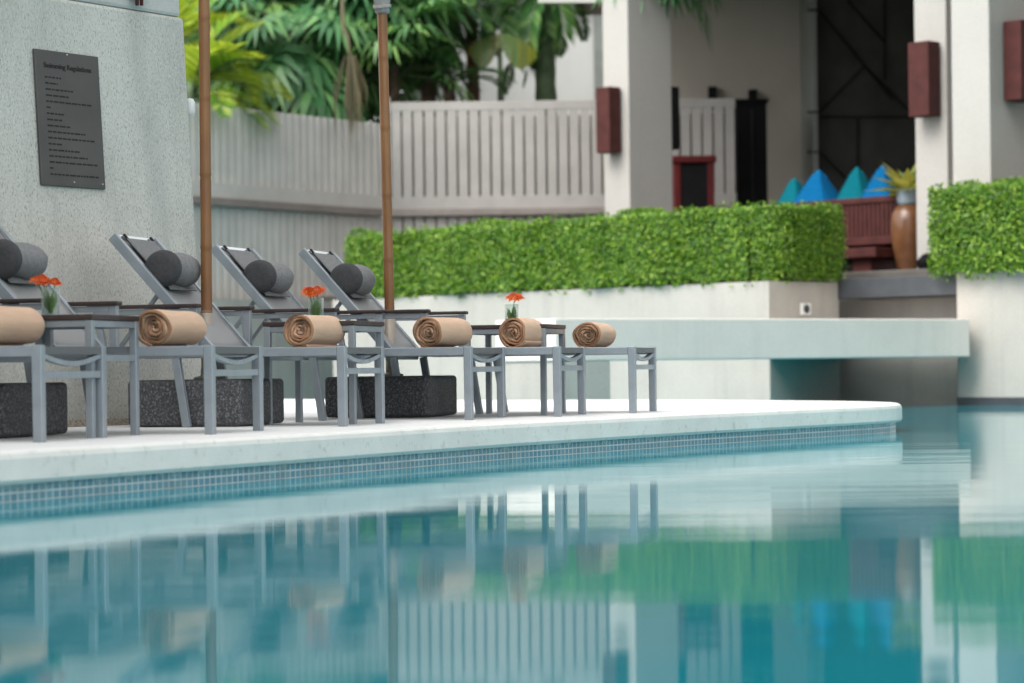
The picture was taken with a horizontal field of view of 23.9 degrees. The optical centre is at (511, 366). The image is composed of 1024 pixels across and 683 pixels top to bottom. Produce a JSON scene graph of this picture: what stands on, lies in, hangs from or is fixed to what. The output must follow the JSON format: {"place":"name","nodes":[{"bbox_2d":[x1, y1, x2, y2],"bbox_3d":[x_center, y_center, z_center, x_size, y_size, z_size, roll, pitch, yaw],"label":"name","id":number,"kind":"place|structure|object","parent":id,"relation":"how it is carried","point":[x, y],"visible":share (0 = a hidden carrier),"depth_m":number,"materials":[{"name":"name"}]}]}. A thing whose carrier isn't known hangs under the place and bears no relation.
{"place":"outdoors","nodes":[
{"label":"outdoors","id":0,"kind":"place"},
{"bbox_2d":[0,0,200,426],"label":"wall tower","id":1,"kind":"structure","parent":0,"point":[139,53],"depth_m":13.13,"materials":[{"name":"grey concrete"}]},
{"bbox_2d":[32,48,105,189],"bbox_3d":[-2.362,-1.320,12.915,0.020,0.723,0.466,-5,-3,36],"label":"plaque","id":2,"kind":"object","parent":1,"relation":"attached to","point":[69,120],"visible":1,"depth_m":12.90,"materials":[{"name":"metal"}]},
{"bbox_2d":[135,0,142,5],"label":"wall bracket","id":3,"kind":"object","parent":1,"relation":"attached to","point":[137,2],"depth_m":13.37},
{"bbox_2d":[187,98,194,115],"bbox_3d":[-1.848,-1.479,13.774,0.086,0.105,0.060,-1,0,0],"label":"wall lamp","id":4,"kind":"object","parent":1,"relation":"attached to","point":[191,106],"visible":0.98,"depth_m":13.75,"materials":[{"name":"white glass"}]},
{"bbox_2d":[0,399,897,451],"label":"pool deck","id":5,"kind":"structure","parent":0,"point":[519,411],"depth_m":13.18,"materials":[{"name":"white stone"}]},
{"bbox_2d":[0,382,67,437],"bbox_3d":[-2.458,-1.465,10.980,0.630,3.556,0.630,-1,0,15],"label":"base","id":6,"kind":"object","parent":5,"relation":"on","point":[16,413],"visible":0.93,"depth_m":10.78,"materials":[{"name":"black stone"}]},
{"bbox_2d":[0,345,106,442],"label":"sun lounger","id":7,"kind":"object","parent":5,"relation":"on","point":[40,355],"visible":1,"depth_m":10.11,"materials":[{"name":"grey metal"}]},
{"bbox_2d":[0,306,44,345],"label":"rolled towel","id":8,"kind":"object","parent":7,"relation":"on","point":[20,326],"visible":0.98,"depth_m":10.31,"materials":[{"name":"beige fabric"}]},
{"bbox_2d":[0,314,139,437],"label":"side table","id":9,"kind":"object","parent":5,"relation":"on","point":[89,323],"visible":0.71,"depth_m":10.68,"materials":[{"name":"grey metal"}]},
{"bbox_2d":[28,274,62,314],"bbox_3d":[-2.089,-0.323,10.852,0.153,0.191,0.118,-1,0,0],"label":"flower vase","id":10,"kind":"object","parent":9,"relation":"on","point":[50,302],"visible":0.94,"depth_m":10.83,"materials":[{"name":"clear glass"}]},
{"bbox_2d":[0,226,263,434],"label":"sun lounger","id":11,"kind":"object","parent":5,"relation":"on","point":[21,264],"visible":0.73,"depth_m":11.29,"materials":[{"name":"grey metal"}]},
{"bbox_2d":[138,309,206,345],"bbox_3d":[-1.581,-0.177,11.218,0.174,0.173,0.521,-1,0,12],"label":"rolled towel","id":12,"kind":"object","parent":11,"relation":"on","point":[158,327],"visible":1,"depth_m":11.04,"materials":[{"name":"beige fabric"}]},
{"bbox_2d":[128,0,283,426],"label":"closed umbrella","id":13,"kind":"object","parent":5,"relation":"on","point":[158,402],"visible":0.88,"depth_m":12.61,"materials":[{"name":"black stone"}]},
{"bbox_2d":[87,233,384,426],"bbox_3d":[-1.425,-0.196,12.563,1.390,1.006,0.680,-1,0,15],"label":"sun lounger","id":14,"kind":"object","parent":5,"relation":"on","point":[170,278],"visible":0.77,"depth_m":12.43,"materials":[{"name":"grey metal"}]},
{"bbox_2d":[283,314,344,346],"bbox_3d":[-1.015,-0.179,12.397,0.172,0.178,0.519,-1,0,15],"label":"rolled towel","id":15,"kind":"object","parent":14,"relation":"on","point":[300,330],"visible":0.99,"depth_m":12.21,"materials":[{"name":"beige fabric"}]},
{"bbox_2d":[263,320,384,424],"bbox_3d":[-0.994,0.030,12.857,0.508,0.539,0.508,-1,0,15],"label":"side table","id":16,"kind":"object","parent":5,"relation":"on","point":[351,328],"visible":0.69,"depth_m":12.68,"materials":[{"name":"grey metal"}]},
{"bbox_2d":[300,286,325,314],"bbox_3d":[-1.060,-0.338,12.943,0.108,0.197,0.140,-1,0,43],"label":"flower vase","id":17,"kind":"object","parent":16,"relation":"on","point":[315,308],"visible":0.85,"depth_m":12.93,"materials":[{"name":"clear glass"}]},
{"bbox_2d":[212,245,505,420],"bbox_3d":[-0.907,-0.202,13.758,1.620,1.006,0.680,-1,0,17],"label":"sun lounger","id":18,"kind":"object","parent":5,"relation":"on","point":[264,284],"visible":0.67,"depth_m":13.68,"materials":[{"name":"grey metal"}]},
{"bbox_2d":[413,317,471,347],"bbox_3d":[-0.388,-0.188,13.542,0.172,0.182,0.520,-1,0,19],"label":"rolled towel","id":19,"kind":"object","parent":18,"relation":"on","point":[439,332],"visible":1,"depth_m":13.36,"materials":[{"name":"beige fabric"}]},
{"bbox_2d":[325,0,456,417],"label":"closed umbrella","id":20,"kind":"object","parent":5,"relation":"on","point":[422,396],"visible":0.93,"depth_m":14.33,"materials":[{"name":"black stone"}]},
{"bbox_2d":[299,248,585,417],"bbox_3d":[-0.442,-0.208,14.320,1.650,1.006,0.680,-1,0,15],"label":"sun lounger","id":21,"kind":"object","parent":5,"relation":"on","point":[350,286],"visible":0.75,"depth_m":14.23,"materials":[{"name":"grey metal"}]},
{"bbox_2d":[498,317,541,346],"bbox_3d":[0.057,-0.195,14.136,0.173,0.187,0.522,-1,0,14],"label":"rolled towel","id":22,"kind":"object","parent":21,"relation":"on","point":[518,332],"visible":0.99,"depth_m":13.93,"materials":[{"name":"beige fabric"}]},
{"bbox_2d":[0,422,895,502],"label":"pool wall tiles","id":23,"kind":"object","parent":5,"relation":"attached to","point":[47,490],"visible":0.15,"depth_m":11.41,"materials":[{"name":"blue tile"}]},
{"bbox_2d":[0,404,901,485],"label":"pool coping","id":24,"kind":"object","parent":5,"relation":"on","point":[34,466],"visible":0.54,"depth_m":11.33,"materials":[{"name":"stone"}]},
{"bbox_2d":[464,324,565,414],"bbox_3d":[0.022,0.017,14.579,0.508,0.539,0.508,-1,0,15],"label":"side table","id":25,"kind":"object","parent":5,"relation":"on","point":[488,331],"visible":0.59,"depth_m":14.40,"materials":[{"name":"grey metal"}]},
{"bbox_2d":[504,292,524,317],"bbox_3d":[0.018,-0.354,14.693,0.136,0.203,0.119,-1,0,0],"label":"flower vase","id":26,"kind":"object","parent":25,"relation":"on","point":[515,297],"visible":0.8,"depth_m":14.68,"materials":[{"name":"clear glass"}]},
{"bbox_2d":[451,346,656,413],"bbox_3d":[0.123,0.086,15.011,1.450,0.405,0.640,-1,0,15],"label":"sun lounger","id":27,"kind":"object","parent":5,"relation":"on","point":[633,353],"visible":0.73,"depth_m":14.74,"materials":[{"name":"grey metal"}]},
{"bbox_2d":[572,322,615,346],"bbox_3d":[0.506,-0.192,14.863,0.188,0.167,0.518,-1,0,13],"label":"rolled towel","id":28,"kind":"object","parent":27,"relation":"on","point":[590,334],"visible":0.98,"depth_m":14.65,"materials":[{"name":"beige fabric"}]},
{"bbox_2d":[0,404,1023,682],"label":"pool water","id":29,"kind":"structure","parent":0,"point":[896,556],"depth_m":5.69,"materials":[{"name":"teal liquid"}]},
{"bbox_2d":[212,299,332,398],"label":"garden wall","id":30,"kind":"structure","parent":29,"relation":"in","point":[284,371],"depth_m":34.60,"materials":[{"name":"beige paint"}]},
{"bbox_2d":[332,280,839,400],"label":"planter wall","id":31,"kind":"structure","parent":29,"relation":"in","point":[783,379],"depth_m":27.94,"materials":[{"name":"beige paint"}]},
{"bbox_2d":[342,199,847,300],"bbox_3d":[0.788,-1.385,29.974,1.447,1.042,7.470,-1,0,-44],"label":"clipped hedge","id":32,"kind":"object","parent":31,"relation":"in","point":[638,247],"visible":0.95,"depth_m":28.65,"materials":[{"name":"green plant"}]},
{"bbox_2d":[800,303,810,314],"bbox_3d":[3.333,-0.658,27.424,0.176,0.136,0.030,-1,0,-44],"label":"wall outlet","id":33,"kind":"object","parent":31,"relation":"attached to","point":[805,308],"depth_m":27.40,"materials":[{"name":"white paint"}]},
{"bbox_2d":[495,318,969,399],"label":"walkway bridge","id":34,"kind":"structure","parent":29,"relation":"in","point":[698,339],"depth_m":24.43,"materials":[{"name":"beige paint"}]},
{"bbox_2d":[839,296,957,403],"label":"retaining wall","id":35,"kind":"structure","parent":29,"relation":"in","point":[925,380],"depth_m":27.67,"materials":[{"name":"beige paint"}]},
{"bbox_2d":[838,274,956,299],"bbox_3d":[4.752,-0.908,27.442,0.875,0.229,1.976,-1,0,-44],"label":"stone step","id":36,"kind":"object","parent":35,"relation":"on","point":[894,287],"visible":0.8,"depth_m":27.26,"materials":[{"name":"grey stone"}]},
{"bbox_2d":[957,269,1023,404],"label":"planter wall","id":37,"kind":"structure","parent":29,"relation":"in","point":[991,369],"depth_m":26.26,"materials":[{"name":"beige paint"}]},
{"bbox_2d":[926,174,1023,281],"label":"clipped hedge","id":38,"kind":"object","parent":37,"relation":"on","point":[979,230],"visible":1,"depth_m":26.26,"materials":[{"name":"green plant"}]},
{"bbox_2d":[318,269,948,300],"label":"veranda floor","id":39,"kind":"structure","parent":0,"point":[888,273],"depth_m":28.29,"materials":[{"name":"stone"}]},
{"bbox_2d":[602,0,672,216],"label":"column","id":40,"kind":"structure","parent":39,"relation":"on","point":[637,71],"depth_m":33.54,"materials":[{"name":"white paint"}]},
{"bbox_2d":[596,86,620,153],"bbox_3d":[1.341,-3.405,33.389,0.258,0.900,0.260,-1,0,-44],"label":"wall sconce","id":41,"kind":"object","parent":40,"relation":"attached to","point":[608,121],"depth_m":33.29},
{"bbox_2d":[671,86,679,149],"bbox_3d":[2.232,-3.501,34.043,0.158,0.880,0.200,-1,0,-44],"label":"wall sconce","id":42,"kind":"object","parent":40,"relation":"attached to","point":[675,118],"depth_m":33.97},
{"bbox_2d":[592,0,725,47],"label":"palm tree","id":43,"kind":"object","parent":39,"relation":"on","point":[693,3],"visible":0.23,"depth_m":34.00,"materials":[{"name":"green plant"}]},
{"bbox_2d":[672,155,715,211],"bbox_3d":[2.690,-2.109,35.880,0.654,2.002,0.640,-1,0,0],"label":"lacquer console","id":44,"kind":"object","parent":39,"relation":"on","point":[693,180],"visible":0.48,"depth_m":35.62,"materials":[{"name":"red wood"}]},
{"bbox_2d":[734,98,768,206],"bbox_3d":[3.744,-2.645,37.925,0.523,3.048,0.750,-1,0,0],"label":"dark cabinet","id":45,"kind":"object","parent":39,"relation":"on","point":[750,125],"visible":0.56,"depth_m":37.60,"materials":[{"name":"wood"}]},
{"bbox_2d":[670,0,915,272],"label":"veranda back wall","id":46,"kind":"structure","parent":39,"relation":"on","point":[828,79],"depth_m":38.20,"materials":[{"name":"paint"}]},
{"bbox_2d":[538,0,602,15],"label":"veranda roof","id":47,"kind":"structure","parent":46,"relation":"on","point":[597,9],"depth_m":35.31,"materials":[{"name":"white paint"}]},
{"bbox_2d":[708,86,716,108],"bbox_3d":[3.271,-4.389,39.429,0.140,0.360,0.138,-1,0,0],"label":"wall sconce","id":48,"kind":"object","parent":46,"relation":"attached to","point":[712,91],"depth_m":39.36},
{"bbox_2d":[748,89,756,98],"bbox_3d":[3.923,-4.340,39.429,0.140,0.360,0.138,-1,0,0],"label":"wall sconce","id":49,"kind":"object","parent":46,"relation":"attached to","point":[752,93],"depth_m":39.36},
{"bbox_2d":[761,195,897,271],"bbox_3d":[4.224,-1.629,30.994,1.720,1.002,2.400,-1,0,-44],"label":"daybed","id":50,"kind":"object","parent":39,"relation":"on","point":[868,240],"visible":0.23,"depth_m":30.27,"materials":[{"name":"red wood"}]},
{"bbox_2d":[777,178,802,203],"bbox_3d":[3.731,-2.147,31.871,0.523,0.698,0.651,-1,0,-44],"label":"pyramid cushion","id":51,"kind":"object","parent":50,"relation":"on","point":[793,188],"visible":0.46,"depth_m":31.82,"materials":[{"name":"teal fabric"}]},
{"bbox_2d":[793,170,838,202],"bbox_3d":[4.034,-2.187,31.557,0.672,0.772,0.840,-1,0,-44],"label":"pyramid cushion","id":52,"kind":"object","parent":50,"relation":"on","point":[818,186],"visible":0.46,"depth_m":31.49,"materials":[{"name":"blue fabric"}]},
{"bbox_2d":[836,167,868,199],"bbox_3d":[4.455,-2.191,31.122,0.556,0.769,0.694,-1,0,-44],"label":"pyramid cushion","id":53,"kind":"object","parent":50,"relation":"on","point":[855,184],"visible":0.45,"depth_m":31.06,"materials":[{"name":"teal fabric"}]},
{"bbox_2d":[860,165,894,197],"bbox_3d":[4.754,-2.193,30.812,0.580,0.766,0.725,-1,0,-44],"label":"pyramid cushion","id":54,"kind":"object","parent":50,"relation":"on","point":[874,183],"visible":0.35,"depth_m":30.77,"materials":[{"name":"blue fabric"}]},
{"bbox_2d":[890,188,916,269],"bbox_3d":[4.869,-1.659,29.700,0.440,1.050,0.440,-1,0,0],"label":"glazed jar","id":55,"kind":"object","parent":39,"relation":"on","point":[903,225],"visible":0.63,"depth_m":29.55,"materials":[{"name":"brown ceramic"}]},
{"bbox_2d":[867,161,915,195],"bbox_3d":[4.844,-2.310,29.721,1.048,0.494,0.875,-1,0,14],"label":"potted plant","id":56,"kind":"object","parent":55,"relation":"in","point":[907,179],"visible":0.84,"depth_m":29.61,"materials":[{"name":"yellow plant"}]},
{"bbox_2d":[914,0,952,268],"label":"column","id":57,"kind":"structure","parent":39,"relation":"on","point":[934,135],"depth_m":28.93,"materials":[{"name":"white paint"}]},
{"bbox_2d":[908,40,939,117],"bbox_3d":[4.928,-3.431,28.867,0.258,0.885,0.300,-1,0,-44],"label":"wall sconce","id":58,"kind":"object","parent":57,"relation":"attached to","point":[924,77],"depth_m":28.76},
{"bbox_2d":[951,0,1023,297],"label":"column","id":59,"kind":"structure","parent":39,"relation":"on","point":[988,132],"depth_m":26.87,"materials":[{"name":"white paint"}]},
{"bbox_2d":[1003,20,1023,102],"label":"wall sconce","id":60,"kind":"object","parent":59,"relation":"attached to","point":[1013,60],"depth_m":26.74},
{"bbox_2d":[916,253,932,268],"bbox_3d":[4.955,-1.244,28.900,0.238,0.240,0.247,-1,0,0],"label":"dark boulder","id":61,"kind":"object","parent":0,"point":[921,263],"visible":0.47,"depth_m":28.80,"materials":[{"name":"black stone"}]},
{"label":"garden terrace","id":62,"kind":"structure","parent":0,"visible":0},
{"bbox_2d":[178,0,264,104],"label":"palm tree","id":63,"kind":"object","parent":62,"relation":"on","point":[188,13],"visible":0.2,"depth_m":35.88,"materials":[{"name":"green plant"}]},
{"bbox_2d":[184,8,292,130],"bbox_3d":[-3.995,-3.023,34.870,1.625,4.450,3.016,-1,0,0],"label":"palm tree","id":64,"kind":"object","parent":62,"relation":"on","point":[224,54],"visible":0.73,"depth_m":34.67,"materials":[{"name":"green plant"}]},
{"bbox_2d":[186,0,374,120],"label":"palm tree","id":65,"kind":"object","parent":62,"relation":"on","point":[283,6],"visible":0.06,"depth_m":39.05,"materials":[{"name":"green plant"}]},
{"bbox_2d":[188,103,381,300],"bbox_3d":[-4.959,-2.218,32.780,0.342,2.930,10.142,-1,0,35],"label":"slatted fence","id":66,"kind":"object","parent":62,"relation":"on","point":[291,189],"visible":0.41,"depth_m":35.24,"materials":[{"name":"paint"}]},
{"bbox_2d":[184,0,391,121],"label":"palm tree","id":67,"kind":"object","parent":62,"relation":"on","point":[292,67],"visible":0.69,"depth_m":37.16,"materials":[{"name":"green plant"}]},
{"bbox_2d":[333,0,366,141],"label":"dry palm leaf","id":68,"kind":"object","parent":67,"relation":"hanging from","point":[353,83],"visible":1,"depth_m":35.67,"materials":[{"name":"brown plant"}]},
{"bbox_2d":[184,35,419,123],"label":"shrub","id":69,"kind":"object","parent":62,"relation":"on","point":[378,115],"depth_m":43.04,"materials":[{"name":"green plant"}]},
{"bbox_2d":[267,1,457,122],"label":"palm tree","id":70,"kind":"object","parent":62,"relation":"on","point":[370,107],"visible":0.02,"depth_m":40.48,"materials":[{"name":"green plant"}]},
{"bbox_2d":[237,0,500,120],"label":"palm tree","id":71,"kind":"object","parent":62,"relation":"on","point":[396,15],"visible":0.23,"depth_m":37.99,"materials":[{"name":"green plant"}]},
{"bbox_2d":[369,63,420,122],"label":"shrub","id":72,"kind":"object","parent":62,"relation":"on","point":[415,92],"depth_m":43.98,"materials":[{"name":"green plant"}]},
{"bbox_2d":[310,0,483,228],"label":"palm tree","id":73,"kind":"object","parent":62,"relation":"on","point":[394,63],"visible":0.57,"depth_m":38.08,"materials":[{"name":"green plant"}]},
{"bbox_2d":[372,81,443,120],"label":"shrub","id":74,"kind":"object","parent":62,"relation":"on","point":[442,95],"depth_m":45.20,"materials":[{"name":"green plant"}]},
{"bbox_2d":[352,0,520,116],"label":"palm tree","id":75,"kind":"object","parent":62,"relation":"on","point":[428,92],"visible":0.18,"depth_m":39.41,"materials":[{"name":"green plant"}]},
{"bbox_2d":[396,46,518,116],"bbox_3d":[-0.854,-2.976,38.551,1.976,4.275,1.702,-1,0,0],"label":"palm tree","id":76,"kind":"object","parent":62,"relation":"on","point":[426,70],"visible":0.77,"depth_m":38.52,"materials":[{"name":"green plant"}]},
{"bbox_2d":[414,0,534,115],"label":"palm tree","id":77,"kind":"object","parent":62,"relation":"on","point":[509,15],"visible":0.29,"depth_m":40.25,"materials":[{"name":"green plant"}]},
{"bbox_2d":[469,34,535,115],"bbox_3d":[-0.131,-3.125,39.275,1.080,4.549,0.350,-1,0,0],"label":"banana plant","id":78,"kind":"object","parent":62,"relation":"on","point":[520,49],"visible":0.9,"depth_m":39.15,"materials":[{"name":"green plant"}]},
{"bbox_2d":[405,0,602,116],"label":"white house","id":79,"kind":"structure","parent":62,"relation":"on","point":[579,70],"depth_m":46.00,"materials":[{"name":"white paint"}]},
{"bbox_2d":[593,15,602,99],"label":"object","id":80,"kind":"structure","parent":79,"relation":"in","point":[597,19],"depth_m":45.93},
{"bbox_2d":[479,0,592,115],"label":"palm tree","id":81,"kind":"object","parent":62,"relation":"on","point":[544,26],"visible":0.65,"depth_m":39.83,"materials":[{"name":"green plant"}]},
{"bbox_2d":[379,97,736,232],"bbox_3d":[0.643,-2.516,37.120,5.579,3.290,0.440,-1,0,0],"label":"slatted fence","id":82,"kind":"object","parent":62,"relation":"on","point":[462,168],"visible":0.39,"depth_m":37.00,"materials":[{"name":"grey paint"}]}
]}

